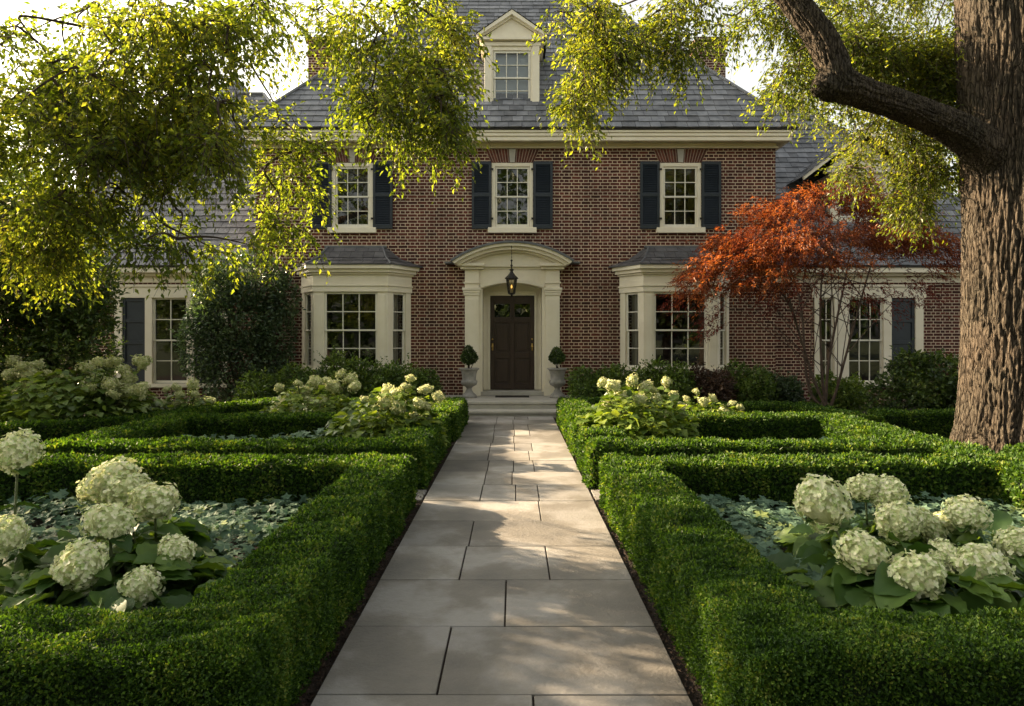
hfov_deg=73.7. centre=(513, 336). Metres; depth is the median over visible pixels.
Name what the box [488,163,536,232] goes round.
window
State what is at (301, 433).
ground cover
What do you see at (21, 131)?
broadleaf tree
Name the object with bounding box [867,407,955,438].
box hedge
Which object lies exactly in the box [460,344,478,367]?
potted shrub
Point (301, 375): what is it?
shrub
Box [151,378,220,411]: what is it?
hydrangea
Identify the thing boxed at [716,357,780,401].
shrub
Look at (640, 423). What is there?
hydrangea
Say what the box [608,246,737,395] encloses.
bay window
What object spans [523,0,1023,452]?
oak tree
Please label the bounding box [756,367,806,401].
shrub
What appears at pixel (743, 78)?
sky
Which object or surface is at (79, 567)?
hydrangea
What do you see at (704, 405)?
hydrangea
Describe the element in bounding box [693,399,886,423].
box hedge
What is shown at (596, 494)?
side path
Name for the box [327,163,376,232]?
window
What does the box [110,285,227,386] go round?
window
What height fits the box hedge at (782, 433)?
0.661 m
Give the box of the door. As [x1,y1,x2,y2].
[490,296,533,389]
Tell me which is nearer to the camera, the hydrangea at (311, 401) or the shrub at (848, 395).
the hydrangea at (311, 401)
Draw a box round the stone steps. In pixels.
[445,395,569,416]
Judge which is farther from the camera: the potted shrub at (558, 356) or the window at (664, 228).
the window at (664, 228)
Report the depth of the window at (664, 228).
16.64 m
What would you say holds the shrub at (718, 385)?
on the garden soil
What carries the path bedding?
on the ground
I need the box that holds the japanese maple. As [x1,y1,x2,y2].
[654,170,960,405]
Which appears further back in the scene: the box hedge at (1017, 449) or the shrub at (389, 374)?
the shrub at (389, 374)
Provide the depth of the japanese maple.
13.29 m
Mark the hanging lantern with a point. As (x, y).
(511, 276)
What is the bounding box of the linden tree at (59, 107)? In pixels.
[0,0,499,323]
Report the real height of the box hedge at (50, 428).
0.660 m
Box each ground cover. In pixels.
[0,488,314,611]
[177,427,384,441]
[697,491,1023,621]
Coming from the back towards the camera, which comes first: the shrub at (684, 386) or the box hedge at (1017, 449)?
the shrub at (684, 386)
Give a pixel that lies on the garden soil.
(377, 579)
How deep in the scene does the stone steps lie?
14.98 m
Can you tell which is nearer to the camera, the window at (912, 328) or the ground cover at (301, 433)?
the ground cover at (301, 433)
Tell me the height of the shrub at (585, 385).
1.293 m
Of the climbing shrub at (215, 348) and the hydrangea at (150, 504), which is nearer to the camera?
the hydrangea at (150, 504)
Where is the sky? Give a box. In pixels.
[0,0,957,194]
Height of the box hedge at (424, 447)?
0.660 m
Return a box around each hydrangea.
[0,354,164,422]
[0,427,114,604]
[0,502,235,614]
[37,456,234,596]
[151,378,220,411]
[259,368,360,415]
[320,374,450,445]
[574,372,702,439]
[682,388,744,437]
[766,473,1023,622]
[773,472,948,586]
[907,493,1023,592]
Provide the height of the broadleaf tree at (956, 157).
14.321 m
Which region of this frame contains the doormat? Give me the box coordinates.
[495,395,528,396]
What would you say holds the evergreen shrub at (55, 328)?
on the garden soil
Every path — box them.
[311,416,692,705]
[416,490,600,502]
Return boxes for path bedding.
[436,417,550,705]
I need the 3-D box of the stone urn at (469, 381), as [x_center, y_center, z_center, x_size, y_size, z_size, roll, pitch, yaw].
[-1.043,1.083,15.900,0.476,0.690,0.476,0,0,0]
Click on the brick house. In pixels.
(582, 242)
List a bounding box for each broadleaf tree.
[0,65,129,205]
[825,25,959,195]
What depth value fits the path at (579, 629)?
4.32 m
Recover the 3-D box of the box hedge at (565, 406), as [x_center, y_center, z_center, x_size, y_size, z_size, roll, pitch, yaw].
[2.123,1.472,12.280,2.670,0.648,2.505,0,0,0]
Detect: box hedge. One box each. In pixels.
[0,396,344,442]
[0,450,419,705]
[38,410,451,489]
[345,396,468,441]
[555,396,693,439]
[566,409,1003,457]
[567,416,617,458]
[575,425,627,472]
[581,435,643,489]
[598,450,1023,705]
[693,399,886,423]
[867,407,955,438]
[999,442,1023,457]
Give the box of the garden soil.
[23,405,926,705]
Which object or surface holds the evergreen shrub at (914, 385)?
on the garden soil
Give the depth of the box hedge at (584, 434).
8.72 m
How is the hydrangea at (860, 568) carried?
on the garden soil
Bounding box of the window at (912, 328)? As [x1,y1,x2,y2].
[812,285,927,386]
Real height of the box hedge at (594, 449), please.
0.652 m
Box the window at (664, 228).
[656,163,705,232]
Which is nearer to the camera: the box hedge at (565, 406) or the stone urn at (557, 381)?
the box hedge at (565, 406)
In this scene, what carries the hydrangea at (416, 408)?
on the garden soil
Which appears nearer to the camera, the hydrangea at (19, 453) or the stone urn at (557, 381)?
the hydrangea at (19, 453)
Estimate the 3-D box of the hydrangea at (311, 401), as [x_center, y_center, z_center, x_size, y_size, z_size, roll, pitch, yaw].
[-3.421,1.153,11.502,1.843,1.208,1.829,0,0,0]
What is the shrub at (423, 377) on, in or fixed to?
on the garden soil
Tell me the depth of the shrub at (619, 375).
15.00 m
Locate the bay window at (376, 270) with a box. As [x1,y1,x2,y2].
[290,246,422,375]
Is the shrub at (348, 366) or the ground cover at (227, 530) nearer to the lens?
the ground cover at (227, 530)
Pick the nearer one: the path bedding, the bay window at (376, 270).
the path bedding
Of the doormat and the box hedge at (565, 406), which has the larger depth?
the doormat
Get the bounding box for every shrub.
[0,160,130,422]
[168,249,305,402]
[230,363,285,399]
[267,358,336,396]
[312,343,372,397]
[348,349,408,397]
[391,353,445,396]
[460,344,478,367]
[548,346,566,367]
[564,362,617,397]
[601,362,651,396]
[638,354,702,411]
[684,357,738,403]
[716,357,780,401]
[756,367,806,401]
[807,369,870,412]
[860,338,958,412]
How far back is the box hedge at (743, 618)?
3.23 m
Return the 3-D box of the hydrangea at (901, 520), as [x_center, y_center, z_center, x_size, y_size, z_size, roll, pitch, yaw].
[2.543,1.345,4.881,1.246,0.822,1.294,0,0,-44]
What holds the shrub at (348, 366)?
on the garden soil
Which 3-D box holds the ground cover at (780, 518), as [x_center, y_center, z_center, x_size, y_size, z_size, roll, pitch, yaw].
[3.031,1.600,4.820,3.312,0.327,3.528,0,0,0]
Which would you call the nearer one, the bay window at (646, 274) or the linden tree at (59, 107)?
the linden tree at (59, 107)
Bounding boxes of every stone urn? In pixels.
[459,368,478,397]
[547,368,566,397]
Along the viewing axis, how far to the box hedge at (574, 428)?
9.72 m
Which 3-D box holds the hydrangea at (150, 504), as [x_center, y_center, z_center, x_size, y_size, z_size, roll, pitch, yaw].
[-2.658,1.292,4.769,1.301,0.927,1.214,0,0,-29]
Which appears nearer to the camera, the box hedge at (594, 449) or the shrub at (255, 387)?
the box hedge at (594, 449)
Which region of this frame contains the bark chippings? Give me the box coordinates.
[291,421,707,705]
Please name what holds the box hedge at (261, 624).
on the ground
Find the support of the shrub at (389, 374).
on the garden soil
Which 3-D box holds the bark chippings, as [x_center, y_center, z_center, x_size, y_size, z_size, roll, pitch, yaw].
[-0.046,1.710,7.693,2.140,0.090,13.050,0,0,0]
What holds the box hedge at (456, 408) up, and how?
on the garden soil
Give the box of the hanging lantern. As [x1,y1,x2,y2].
[505,246,517,296]
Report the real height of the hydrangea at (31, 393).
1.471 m
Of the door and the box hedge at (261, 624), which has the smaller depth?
the box hedge at (261, 624)
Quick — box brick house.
[0,0,960,404]
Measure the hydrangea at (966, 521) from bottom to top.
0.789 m

